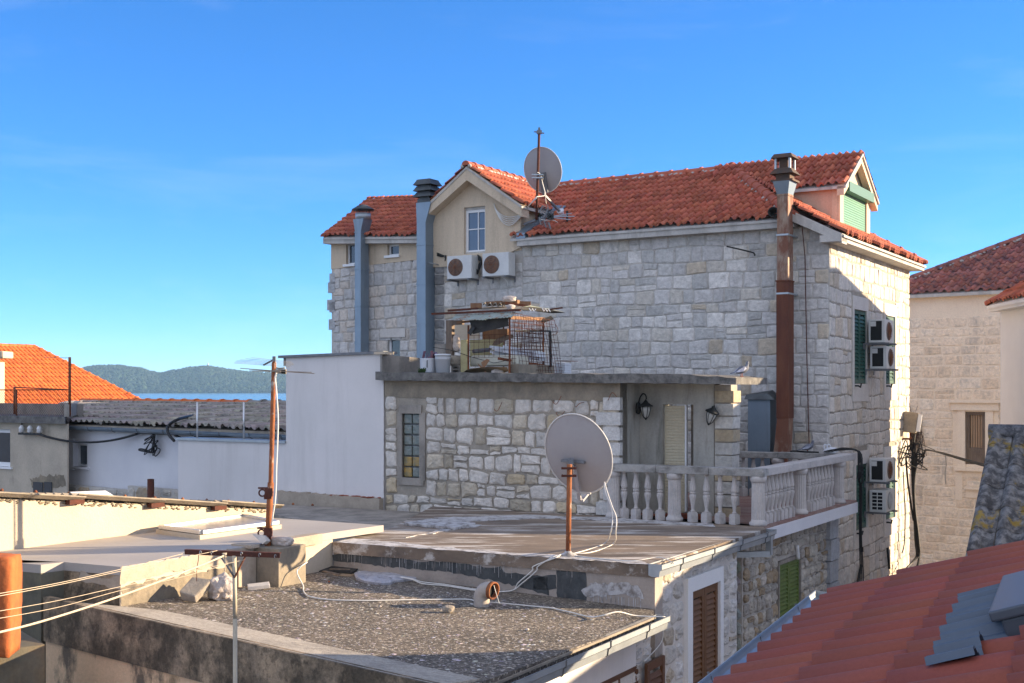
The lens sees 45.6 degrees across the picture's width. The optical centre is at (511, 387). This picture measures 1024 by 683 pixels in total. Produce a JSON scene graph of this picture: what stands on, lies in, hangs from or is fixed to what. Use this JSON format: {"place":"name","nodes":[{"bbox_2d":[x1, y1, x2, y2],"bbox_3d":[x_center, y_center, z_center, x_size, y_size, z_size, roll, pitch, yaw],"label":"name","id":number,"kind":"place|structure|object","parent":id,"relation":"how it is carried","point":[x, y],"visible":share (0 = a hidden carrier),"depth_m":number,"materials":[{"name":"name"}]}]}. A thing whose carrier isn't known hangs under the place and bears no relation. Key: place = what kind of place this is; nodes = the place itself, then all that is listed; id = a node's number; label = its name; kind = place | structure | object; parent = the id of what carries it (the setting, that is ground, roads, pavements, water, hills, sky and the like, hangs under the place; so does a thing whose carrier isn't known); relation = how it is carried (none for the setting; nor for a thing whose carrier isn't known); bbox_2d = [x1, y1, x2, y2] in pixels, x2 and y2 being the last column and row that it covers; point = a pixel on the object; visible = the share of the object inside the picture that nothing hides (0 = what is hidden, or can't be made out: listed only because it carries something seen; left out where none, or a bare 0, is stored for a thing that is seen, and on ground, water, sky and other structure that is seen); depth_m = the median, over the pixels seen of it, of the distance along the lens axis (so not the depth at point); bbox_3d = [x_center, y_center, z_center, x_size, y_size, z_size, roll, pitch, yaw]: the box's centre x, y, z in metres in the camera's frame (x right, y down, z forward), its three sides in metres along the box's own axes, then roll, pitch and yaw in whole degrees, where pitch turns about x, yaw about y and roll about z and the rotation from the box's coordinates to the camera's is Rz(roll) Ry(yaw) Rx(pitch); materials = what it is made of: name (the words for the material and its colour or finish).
{"place":"outdoors","nodes":[
{"label":"outdoors","id":0,"kind":"place"},
{"bbox_2d":[0,631,44,682],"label":"garden wall","id":1,"kind":"structure","parent":0,"point":[25,663],"depth_m":12.94,"materials":[{"name":"concrete"}]},
{"bbox_2d":[0,553,21,657],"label":"chimney pier","id":2,"kind":"structure","parent":1,"relation":"on","point":[10,573],"depth_m":12.44,"materials":[{"name":"orange paint"}]},
{"bbox_2d":[0,343,140,403],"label":"orange roof house","id":3,"kind":"structure","parent":0,"point":[28,365],"depth_m":58.34,"materials":[{"name":"tile"}]},
{"bbox_2d":[0,351,12,402],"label":"rendered chimney","id":4,"kind":"object","parent":3,"relation":"on","point":[6,355],"visible":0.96,"depth_m":38.06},
{"bbox_2d":[94,369,230,392],"bbox_3d":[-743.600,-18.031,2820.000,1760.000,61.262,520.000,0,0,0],"label":"island hills","id":5,"kind":"structure","parent":0,"point":[186,389],"depth_m":2594.72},
{"bbox_2d":[83,364,285,392],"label":"pine wood","id":6,"kind":"object","parent":5,"relation":"on","point":[201,379],"visible":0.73,"depth_m":2634.08,"materials":[{"name":"green plant"}]},
{"bbox_2d":[131,393,285,399],"bbox_3d":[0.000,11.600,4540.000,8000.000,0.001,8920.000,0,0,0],"label":"sea","id":7,"kind":"structure","parent":0,"point":[239,396],"depth_m":1597.89,"materials":[{"name":"blue liquid"}]},
{"bbox_2d":[145,575,629,676],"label":"loose gravel","id":8,"kind":"structure","parent":0,"point":[323,586],"depth_m":13.93,"materials":[{"name":"gravel"}]},
{"bbox_2d":[247,582,269,589],"bbox_3d":[-3.278,2.567,15.771,0.283,0.084,0.172,0,0,-14],"label":"stone slab","id":9,"kind":"object","parent":8,"relation":"on","point":[260,585],"depth_m":15.71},
{"bbox_2d":[0,0,1023,372],"label":"sky","id":10,"kind":"structure","parent":0,"point":[173,173],"materials":[{"name":"blue"}]},
{"bbox_2d":[698,540,1023,682],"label":"red roof house","id":11,"kind":"structure","parent":0,"point":[882,630],"depth_m":5.38,"materials":[{"name":"tile"}]},
{"bbox_2d":[924,570,1023,665],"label":"roof window","id":12,"kind":"structure","parent":11,"relation":"attached to","point":[975,618],"depth_m":4.43,"materials":[{"name":"grey metal"}]},
{"bbox_2d":[909,233,1023,566],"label":"sandstone house","id":13,"kind":"structure","parent":0,"point":[954,362],"depth_m":41.13,"materials":[{"name":"stone"}]},
{"bbox_2d":[909,408,927,459],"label":"dry creeper","id":14,"kind":"object","parent":13,"relation":"attached to","point":[918,434],"visible":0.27,"depth_m":41.73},
{"bbox_2d":[966,412,984,463],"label":"window frame","id":15,"kind":"structure","parent":13,"relation":"in","point":[975,454],"depth_m":40.66,"materials":[{"name":"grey wood"}]},
{"bbox_2d":[966,424,1023,555],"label":"lichen roof house","id":16,"kind":"structure","parent":0,"point":[998,517],"depth_m":11.64,"materials":[{"name":"stone"}]},
{"bbox_2d":[984,280,1023,424],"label":"white corner house","id":17,"kind":"structure","parent":0,"point":[1008,304],"depth_m":29.33,"materials":[{"name":"paint"}]},
{"bbox_3d":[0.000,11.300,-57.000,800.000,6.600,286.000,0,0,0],"label":"ground","id":18,"kind":"structure","parent":0,"visible":0},
{"bbox_2d":[0,403,82,492],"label":"concrete house","id":19,"kind":"structure","parent":18,"relation":"on","point":[32,463],"depth_m":30.77,"materials":[{"name":"white paint"}]},
{"bbox_2d":[0,429,9,465],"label":"window","id":20,"kind":"structure","parent":19,"relation":"in","point":[4,433],"depth_m":31.57,"materials":[{"name":"white paint"}]},
{"bbox_2d":[18,423,41,434],"bbox_3d":[-12.115,0.964,30.661,0.975,0.451,0.212,0,0,33],"label":"insulator bracket","id":21,"kind":"object","parent":19,"relation":"attached to","point":[29,429],"visible":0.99,"depth_m":30.58,"materials":[{"name":"white metal"}]},
{"bbox_2d":[38,433,232,442],"bbox_3d":[-8.146,1.164,28.162,8.524,0.387,0.460,0,0,34],"label":"power line","id":22,"kind":"object","parent":21,"relation":"attached to","point":[102,441],"visible":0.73,"depth_m":29.39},
{"bbox_2d":[0,357,70,416],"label":"chain link fence","id":23,"kind":"object","parent":19,"relation":"on","point":[15,403],"visible":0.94,"depth_m":30.82,"materials":[{"name":"metal"}]},
{"bbox_2d":[33,482,42,492],"bbox_3d":[-11.893,2.573,30.599,0.382,0.410,0.025,0,0,33],"label":"basement window","id":24,"kind":"structure","parent":19,"relation":"in","point":[38,486],"depth_m":30.57,"materials":[{"name":"grey glass"}]},
{"bbox_2d":[44,482,51,492],"bbox_3d":[-11.564,2.557,30.385,0.296,0.413,0.025,0,0,33],"label":"basement window","id":25,"kind":"structure","parent":19,"relation":"in","point":[47,485],"depth_m":30.37,"materials":[{"name":"grey glass"}]},
{"bbox_2d":[60,397,285,498],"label":"white cottage","id":26,"kind":"structure","parent":18,"relation":"on","point":[122,467],"depth_m":29.69,"materials":[{"name":"paint"}]},
{"bbox_2d":[78,444,86,466],"bbox_3d":[-10.749,1.698,30.718,0.547,0.573,0.050,0,0,38],"label":"window","id":27,"kind":"structure","parent":26,"relation":"in","point":[82,448],"depth_m":30.81,"materials":[{"name":"glass"}]},
{"bbox_2d":[147,479,153,497],"bbox_3d":[-8.236,3.292,27.793,0.148,2.416,0.148,0,0,23],"label":"stub pipe","id":28,"kind":"object","parent":26,"relation":"attached to","point":[150,488],"visible":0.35,"depth_m":27.73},
{"bbox_2d":[138,426,171,456],"bbox_3d":[-8.322,1.255,28.437,1.412,0.708,0.168,0,0,39],"label":"cable anchor","id":29,"kind":"object","parent":26,"relation":"attached to","point":[153,443],"visible":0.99,"depth_m":28.50,"materials":[{"name":"black metal"}]},
{"bbox_2d":[166,414,192,441],"bbox_3d":[-7.849,0.930,29.881,3.947,0.596,3.510,0,0,39],"label":"roof cable","id":30,"kind":"object","parent":26,"relation":"on","point":[170,424],"visible":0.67,"depth_m":27.79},
{"bbox_2d":[0,490,420,682],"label":"grey roof house","id":31,"kind":"structure","parent":18,"relation":"on","point":[320,525],"depth_m":15.94,"materials":[{"name":"concrete"}]},
{"bbox_2d":[0,488,313,550],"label":"parapet wall","id":32,"kind":"structure","parent":31,"relation":"on","point":[34,519],"depth_m":16.72,"materials":[{"name":"paint"}]},
{"bbox_2d":[68,491,111,494],"bbox_3d":[-5.876,1.475,16.937,0.350,0.094,0.600,0,0,33],"label":"ridge scrap","id":33,"kind":"object","parent":32,"relation":"on","point":[98,492],"visible":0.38,"depth_m":16.99,"materials":[{"name":"white paint"}]},
{"bbox_2d":[156,514,280,539],"bbox_3d":[-4.246,2.030,17.938,1.222,0.120,2.015,0,0,33],"label":"roof skylight","id":34,"kind":"object","parent":31,"relation":"on","point":[221,526],"visible":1,"depth_m":17.50,"materials":[{"name":"metal"}]},
{"bbox_2d":[252,534,269,543],"bbox_3d":[-3.328,2.009,16.186,0.206,0.150,0.155,0,0,11],"label":"broken tile","id":35,"kind":"object","parent":31,"relation":"on","point":[263,539],"visible":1,"depth_m":16.12,"materials":[{"name":"white stone"}]},
{"bbox_2d":[257,361,275,545],"bbox_3d":[-3.270,0.883,16.261,0.252,2.537,0.113,0,0,0],"label":"antenna mast","id":36,"kind":"object","parent":31,"relation":"on","point":[268,495],"visible":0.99,"depth_m":16.25,"materials":[{"name":"metal"}]},
{"bbox_2d":[271,373,278,525],"bbox_3d":[-3.157,0.820,16.224,0.105,2.042,0.022,0,0,0],"label":"mast cable","id":37,"kind":"object","parent":36,"relation":"attached to","point":[276,449],"visible":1,"depth_m":16.22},
{"bbox_2d":[238,356,314,373],"bbox_3d":[-3.200,-0.300,16.281,1.046,0.236,0.560,0,0,-17],"label":"tv antenna","id":38,"kind":"object","parent":36,"relation":"attached to","point":[280,370],"visible":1,"depth_m":16.25,"materials":[{"name":"grey metal"}]},
{"bbox_2d":[271,536,294,545],"bbox_3d":[-3.102,2.055,16.338,0.375,0.130,0.208,0,0,28],"label":"capping stone","id":39,"kind":"object","parent":31,"relation":"on","point":[281,541],"visible":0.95,"depth_m":16.24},
{"bbox_2d":[184,549,280,682],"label":"clothesline post","id":40,"kind":"object","parent":18,"relation":"on","point":[235,571],"visible":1,"depth_m":11.18,"materials":[{"name":"metal"}]},
{"bbox_2d":[0,553,183,593],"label":"clothes wire","id":41,"kind":"object","parent":40,"relation":"attached to","point":[85,577],"visible":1,"depth_m":9.67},
{"bbox_2d":[0,550,217,595],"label":"clothes wire","id":42,"kind":"object","parent":40,"relation":"attached to","point":[101,575],"visible":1,"depth_m":9.98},
{"bbox_2d":[0,553,226,632],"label":"clothes rope","id":43,"kind":"object","parent":40,"relation":"attached to","point":[77,610],"visible":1,"depth_m":9.57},
{"bbox_2d":[2,562,233,617],"bbox_3d":[-3.201,1.599,9.573,0.288,0.135,3.426,0,0,18],"label":"clothes wire","id":44,"kind":"object","parent":40,"relation":"attached to","point":[112,592],"visible":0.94,"depth_m":9.83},
{"bbox_2d":[1,560,241,610],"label":"clothes wire","id":45,"kind":"object","parent":40,"relation":"attached to","point":[112,588],"visible":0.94,"depth_m":9.82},
{"bbox_2d":[175,351,396,541],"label":"white terrace house","id":46,"kind":"structure","parent":18,"relation":"on","point":[333,443],"depth_m":24.28,"materials":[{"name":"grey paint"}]},
{"bbox_2d":[43,572,670,682],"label":"gritty roof house","id":47,"kind":"structure","parent":18,"relation":"on","point":[157,642],"depth_m":13.50,"materials":[{"name":"gravel"}]},
{"bbox_2d":[180,577,210,602],"bbox_3d":[-3.813,2.443,14.739,0.264,0.274,0.314,0,0,21],"label":"squared stone","id":48,"kind":"object","parent":47,"relation":"on","point":[193,590],"visible":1,"depth_m":14.69,"materials":[{"name":"grey stone"}]},
{"bbox_2d":[207,572,232,600],"bbox_3d":[-3.542,2.449,14.906,0.373,0.380,0.343,0,0,0],"label":"pitted stone","id":49,"kind":"object","parent":47,"relation":"on","point":[220,589],"visible":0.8,"depth_m":14.79,"materials":[{"name":"stone"}]},
{"bbox_2d":[319,566,357,573],"bbox_3d":[-2.464,2.603,17.409,0.500,0.050,0.300,0,0,17],"label":"black board","id":50,"kind":"object","parent":47,"relation":"on","point":[351,570],"visible":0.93,"depth_m":17.34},
{"bbox_2d":[354,571,415,584],"bbox_3d":[-1.835,2.634,16.986,0.803,0.083,1.048,0,0,-37],"label":"flat stone","id":51,"kind":"object","parent":47,"relation":"on","point":[381,578],"visible":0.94,"depth_m":16.76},
{"bbox_2d":[442,605,454,612],"bbox_3d":[-0.761,2.655,14.613,0.154,0.100,0.118,0,0,0],"label":"stone","id":52,"kind":"object","parent":47,"relation":"on","point":[448,608],"visible":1,"depth_m":14.57,"materials":[{"name":"grey stone"}]},
{"bbox_2d":[296,562,665,661],"bbox_3d":[-0.502,2.867,15.358,4.881,1.049,1.354,0,0,9],"label":"roof cable","id":53,"kind":"object","parent":47,"relation":"on","point":[490,602],"visible":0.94,"depth_m":15.17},
{"bbox_2d":[474,581,498,606],"bbox_3d":[-0.306,2.577,15.087,0.375,0.370,0.219,0,0,36],"label":"vent elbow","id":54,"kind":"object","parent":47,"relation":"on","point":[485,593],"visible":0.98,"depth_m":15.04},
{"bbox_2d":[601,665,637,682],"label":"window","id":55,"kind":"structure","parent":47,"relation":"in","point":[633,669],"depth_m":14.60,"materials":[{"name":"brown paint"}]},
{"bbox_2d":[332,506,776,682],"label":"flat roof house","id":56,"kind":"structure","parent":18,"relation":"on","point":[692,590],"depth_m":17.00,"materials":[{"name":"paint"}]},
{"bbox_2d":[375,372,766,516],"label":"terrace house","id":57,"kind":"structure","parent":56,"relation":"on","point":[473,440],"depth_m":21.88,"materials":[{"name":"stone"}]},
{"bbox_2d":[380,355,419,372],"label":"parapet wall","id":58,"kind":"structure","parent":57,"relation":"on","point":[392,364],"depth_m":23.75,"materials":[{"name":"concrete"}]},
{"bbox_2d":[404,413,418,477],"bbox_3d":[-1.879,1.101,23.237,0.397,1.220,0.090,0,0,29],"label":"glass block window","id":59,"kind":"structure","parent":57,"relation":"in","point":[411,427],"depth_m":23.22,"materials":[{"name":"grey glass"}]},
{"bbox_2d":[420,358,434,372],"bbox_3d":[-1.597,-0.420,23.100,0.299,0.271,0.299,0,0,-45],"label":"enamel pot","id":60,"kind":"object","parent":57,"relation":"on","point":[428,364],"visible":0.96,"depth_m":22.98,"materials":[{"name":"white metal"}]},
{"bbox_2d":[435,344,445,353],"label":"cement block","id":61,"kind":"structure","parent":57,"relation":"on","point":[440,351],"depth_m":23.87,"materials":[{"name":"concrete"}]},
{"bbox_2d":[435,354,450,372],"bbox_3d":[-1.303,-0.457,22.950,0.311,0.352,0.311,0,0,0],"label":"white bucket","id":62,"kind":"object","parent":57,"relation":"on","point":[442,362],"visible":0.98,"depth_m":22.83,"materials":[{"name":"plastic"}]},
{"bbox_2d":[451,365,460,372],"bbox_3d":[-1.027,-0.347,23.220,0.195,0.163,0.180,0,0,29],"label":"hollow block","id":63,"kind":"object","parent":57,"relation":"on","point":[455,369],"depth_m":23.18,"materials":[{"name":"concrete"}]},
{"bbox_2d":[450,355,460,365],"bbox_3d":[-1.073,-0.509,23.212,0.242,0.222,0.239,0,0,0],"label":"round stone","id":64,"kind":"object","parent":63,"relation":"on","point":[455,360],"visible":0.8,"depth_m":23.11,"materials":[{"name":"grey stone"}]},
{"bbox_2d":[446,320,463,355],"bbox_3d":[-1.079,-0.949,23.180,0.355,0.671,0.100,0,0,29],"label":"wooden post","id":65,"kind":"object","parent":64,"relation":"on","point":[450,329],"visible":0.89,"depth_m":23.18,"materials":[{"name":"grey wood"}]},
{"bbox_2d":[452,334,459,351],"bbox_3d":[-1.069,-0.844,23.257,0.164,0.348,0.180,0,0,0],"label":"stone slab","id":66,"kind":"object","parent":64,"relation":"on","point":[456,343],"depth_m":23.18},
{"bbox_2d":[461,339,467,371],"bbox_3d":[-0.893,-0.586,23.003,0.138,0.642,0.070,0,0,29],"label":"foam slab","id":67,"kind":"object","parent":57,"relation":"on","point":[464,358],"depth_m":22.96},
{"bbox_2d":[464,367,508,372],"bbox_3d":[-0.501,-0.331,22.550,1.082,0.110,0.261,0,0,34],"label":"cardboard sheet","id":68,"kind":"object","parent":57,"relation":"on","point":[488,369],"visible":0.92,"depth_m":22.49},
{"bbox_2d":[431,300,564,372],"bbox_3d":[-0.238,-0.967,23.364,2.525,1.443,1.888,0,0,22],"label":"junk cage","id":69,"kind":"object","parent":57,"relation":"on","point":[486,319],"visible":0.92,"depth_m":23.00,"materials":[{"name":"metal"}]},
{"bbox_2d":[455,324,479,338],"bbox_3d":[-0.910,-1.097,23.967,0.616,0.283,0.040,0,0,29],"label":"pale sheet","id":70,"kind":"object","parent":69,"relation":"in","point":[461,331],"visible":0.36,"depth_m":23.97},
{"bbox_2d":[470,339,503,366],"bbox_3d":[-0.495,-0.678,23.811,0.718,0.525,0.070,0,0,29],"label":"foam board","id":71,"kind":"object","parent":69,"relation":"in","point":[479,344],"visible":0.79,"depth_m":23.84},
{"bbox_2d":[482,329,508,339],"bbox_3d":[-0.323,-1.043,23.819,0.561,0.202,0.050,0,0,29],"label":"plywood sheet","id":72,"kind":"object","parent":69,"relation":"in","point":[488,335],"visible":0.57,"depth_m":23.80,"materials":[{"name":"brown wood"}]},
{"bbox_2d":[471,355,528,365],"bbox_3d":[-0.235,-0.513,23.227,1.016,0.207,0.500,0,0,29],"label":"enamel tub","id":73,"kind":"object","parent":69,"relation":"in","point":[476,362],"visible":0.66,"depth_m":23.02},
{"bbox_2d":[492,335,511,344],"bbox_3d":[-0.184,-0.905,23.177,0.470,0.203,0.079,0,0,22],"label":"bent board","id":74,"kind":"object","parent":69,"relation":"in","point":[502,339],"visible":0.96,"depth_m":23.16,"materials":[{"name":"brown wood"}]},
{"bbox_2d":[490,345,545,360],"bbox_3d":[0.170,-0.654,23.250,1.307,0.281,0.287,0,0,-34],"label":"slat bundle","id":75,"kind":"object","parent":69,"relation":"in","point":[502,351],"visible":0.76,"depth_m":23.12,"materials":[{"name":"white wood"}]},
{"bbox_2d":[508,364,553,372],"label":"cement plinth","id":76,"kind":"structure","parent":57,"relation":"on","point":[522,368],"depth_m":22.86,"materials":[{"name":"concrete"}]},
{"bbox_2d":[555,363,570,373],"bbox_3d":[1.014,-0.342,24.078,0.199,0.275,0.300,0,0,29],"label":"plastic crate","id":77,"kind":"object","parent":57,"relation":"on","point":[564,368],"visible":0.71,"depth_m":23.98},
{"bbox_2d":[635,393,652,419],"bbox_3d":[2.306,0.332,21.483,0.365,0.476,0.246,0,0,35],"label":"wall lantern","id":78,"kind":"object","parent":57,"relation":"attached to","point":[644,408],"depth_m":21.42,"materials":[{"name":"black metal"}]},
{"bbox_2d":[665,405,687,512],"bbox_3d":[2.897,1.274,21.572,0.425,1.952,0.070,0,0,29],"label":"door","id":79,"kind":"structure","parent":57,"relation":"in","point":[676,417],"depth_m":21.56,"materials":[{"name":"white paint"}]},
{"bbox_2d":[705,405,718,424],"bbox_3d":[3.522,0.478,21.074,0.233,0.350,0.457,0,0,44],"label":"wall lantern","id":80,"kind":"object","parent":57,"relation":"attached to","point":[712,413],"depth_m":20.95,"materials":[{"name":"black metal"}]},
{"bbox_2d":[730,361,749,376],"bbox_3d":[3.733,-0.305,19.925,0.354,0.260,0.143,0,0,-28],"label":"seagull","id":81,"kind":"object","parent":57,"relation":"on","point":[742,369],"visible":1,"depth_m":19.90,"materials":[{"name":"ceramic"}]},
{"bbox_2d":[545,413,612,556],"bbox_3d":[0.899,1.296,16.694,0.911,1.910,1.309,0,0,0],"label":"satellite dish","id":82,"kind":"object","parent":56,"relation":"on","point":[578,454],"visible":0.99,"depth_m":16.40,"materials":[{"name":"metal"}]},
{"bbox_2d":[355,482,616,591],"bbox_3d":[-0.471,1.996,16.710,3.807,1.455,1.376,0,0,5],"label":"coaxial cable","id":83,"kind":"object","parent":82,"relation":"hanging from","point":[516,586],"visible":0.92,"depth_m":16.31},
{"bbox_2d":[575,555,673,563],"bbox_3d":[1.427,2.215,15.816,1.404,0.041,0.282,0,0,17],"label":"thin cable","id":84,"kind":"object","parent":56,"relation":"on","point":[625,560],"visible":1,"depth_m":15.74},
{"bbox_2d":[320,150,927,585],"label":"stone house","id":85,"kind":"structure","parent":18,"relation":"on","point":[640,274],"depth_m":28.16,"materials":[{"name":"stone"}]},
{"bbox_2d":[348,245,354,263],"bbox_3d":[-4.182,-3.516,32.102,0.292,0.552,0.050,0,0,31],"label":"window","id":86,"kind":"structure","parent":85,"relation":"in","point":[351,248],"depth_m":32.13,"materials":[{"name":"white paint"}]},
{"bbox_2d":[352,204,373,351],"bbox_3d":[-3.843,-1.565,31.460,0.580,6.329,0.580,0,0,0],"label":"metal flue","id":87,"kind":"object","parent":85,"relation":"attached to","point":[362,220],"visible":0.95,"depth_m":31.36,"materials":[{"name":"metal"}]},
{"bbox_2d":[389,244,398,254],"bbox_3d":[-2.991,-3.539,31.386,0.368,0.288,0.050,0,0,31],"label":"window","id":88,"kind":"structure","parent":85,"relation":"in","point":[393,249],"depth_m":31.41,"materials":[{"name":"white paint"}]},
{"bbox_2d":[389,339,399,355],"bbox_3d":[-2.983,-0.819,31.405,0.394,0.943,0.050,0,0,31],"label":"window","id":89,"kind":"structure","parent":85,"relation":"in","point":[394,345],"depth_m":31.42,"materials":[{"name":"glass"}]},
{"bbox_2d":[413,178,441,357],"bbox_3d":[-2.112,-1.798,30.525,0.540,6.796,0.540,0,0,31],"label":"metal flue","id":90,"kind":"object","parent":85,"relation":"attached to","point":[425,190],"visible":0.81,"depth_m":30.39,"materials":[{"name":"metal"}]},
{"bbox_2d":[447,255,478,285],"bbox_3d":[-1.199,-2.874,29.919,0.723,0.706,0.500,0,0,31],"label":"air conditioner","id":91,"kind":"object","parent":85,"relation":"attached to","point":[462,267],"visible":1,"depth_m":29.75,"materials":[{"name":"paint"}]},
{"bbox_2d":[466,209,484,251],"bbox_3d":[-0.862,-3.856,30.072,0.621,1.069,0.050,0,0,31],"label":"window","id":92,"kind":"structure","parent":85,"relation":"in","point":[475,219],"depth_m":30.10,"materials":[{"name":"white paint"}]},
{"bbox_2d":[482,252,515,282],"bbox_3d":[-0.308,-2.890,29.383,0.743,0.696,0.500,0,0,31],"label":"air conditioner","id":93,"kind":"object","parent":85,"relation":"attached to","point":[499,264],"visible":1,"depth_m":29.22,"materials":[{"name":"paint"}]},
{"bbox_2d":[494,172,547,225],"bbox_3d":[0.288,-4.479,29.284,0.619,1.150,1.555,0,0,-42],"label":"cable bundle","id":94,"kind":"object","parent":85,"relation":"attached to","point":[517,217],"visible":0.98,"depth_m":29.30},
{"bbox_2d":[523,127,563,224],"bbox_3d":[0.880,-5.004,29.072,1.193,2.193,0.895,0,0,-23],"label":"satellite dish","id":95,"kind":"object","parent":85,"relation":"on","point":[544,162],"visible":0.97,"depth_m":28.84,"materials":[{"name":"grey metal"}]},
{"bbox_2d":[539,205,574,228],"bbox_3d":[1.074,-3.978,28.665,0.998,0.556,0.245,0,0,-38],"label":"tv antenna","id":96,"kind":"object","parent":85,"relation":"on","point":[550,216],"visible":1,"depth_m":28.45,"materials":[{"name":"metal"}]},
{"bbox_2d":[744,390,776,494],"bbox_3d":[5.335,1.200,25.835,0.666,2.300,0.570,0,0,31],"label":"metal vent box","id":97,"kind":"object","parent":85,"relation":"attached to","point":[762,420],"visible":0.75,"depth_m":25.67,"materials":[{"name":"metal"}]},
{"bbox_2d":[770,153,799,462],"bbox_3d":[5.771,-1.614,25.602,0.500,6.517,0.720,0,0,31],"label":"metal flue","id":98,"kind":"object","parent":85,"relation":"attached to","point":[784,182],"visible":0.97,"depth_m":25.37,"materials":[{"name":"metal"}]},
{"bbox_2d":[802,226,809,443],"bbox_3d":[6.125,-1.198,25.603,0.255,4.760,0.100,0,0,-33],"label":"thin wire","id":99,"kind":"object","parent":85,"relation":"attached to","point":[806,334],"visible":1,"depth_m":25.65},
{"bbox_2d":[863,319,896,348],"bbox_3d":[8.423,-1.215,27.904,0.580,0.667,0.816,0,0,31],"label":"air conditioner","id":100,"kind":"object","parent":85,"relation":"attached to","point":[881,332],"visible":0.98,"depth_m":27.59,"materials":[{"name":"paint"}]},
{"bbox_2d":[864,457,897,486],"bbox_3d":[8.466,1.948,27.976,0.580,0.658,0.816,0,0,31],"label":"air conditioner","id":101,"kind":"object","parent":85,"relation":"attached to","point":[881,470],"visible":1,"depth_m":27.66,"materials":[{"name":"paint"}]},
{"bbox_2d":[864,488,897,517],"bbox_3d":[8.466,2.645,27.976,0.580,0.637,0.815,0,0,31],"label":"air conditioner","id":102,"kind":"object","parent":85,"relation":"attached to","point":[881,500],"visible":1,"depth_m":27.66,"materials":[{"name":"paint"}]},
{"bbox_2d":[865,346,897,374],"bbox_3d":[8.496,-0.617,28.026,0.580,0.648,0.816,0,0,31],"label":"air conditioner","id":103,"kind":"object","parent":85,"relation":"attached to","point":[882,358],"visible":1,"depth_m":27.70,"materials":[{"name":"paint"}]},
{"bbox_2d":[902,411,921,439],"bbox_3d":[10.106,0.962,30.893,0.566,0.724,0.197,0,0,28],"label":"junction box","id":104,"kind":"object","parent":85,"relation":"attached to","point":[912,422],"visible":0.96,"depth_m":30.82,"materials":[{"name":"white paint"}]},
{"bbox_2d":[898,434,927,567],"bbox_3d":[9.871,2.897,30.494,1.047,3.464,0.512,0,0,-36],"label":"wire tangle","id":105,"kind":"object","parent":85,"relation":"attached to","point":[915,461],"visible":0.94,"depth_m":30.58,"materials":[{"name":"rubber"}]},
{"bbox_2d":[916,442,983,466],"bbox_3d":[9.012,1.513,24.270,0.332,0.458,12.859,0,0,11],"label":"overhead cable","id":106,"kind":"object","parent":105,"relation":"attached to","point":[961,458],"visible":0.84,"depth_m":26.19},
{"bbox_2d":[629,492,857,650],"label":"stone wall","id":107,"kind":"structure","parent":18,"relation":"on","point":[800,564],"depth_m":21.45,"materials":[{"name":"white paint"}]},
{"bbox_2d":[605,451,855,526],"bbox_3d":[4.184,1.765,22.508,2.839,0.929,5.496,0,0,31],"label":"balustrade","id":108,"kind":"object","parent":107,"relation":"on","point":[820,476],"visible":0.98,"depth_m":20.66,"materials":[{"name":"stone"}]},
{"bbox_2d":[824,447,863,580],"bbox_3d":[6.567,3.068,23.984,0.788,3.779,0.369,0,0,0],"label":"black cable bundle","id":109,"kind":"object","parent":107,"relation":"hanging from","point":[860,465],"visible":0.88,"depth_m":24.11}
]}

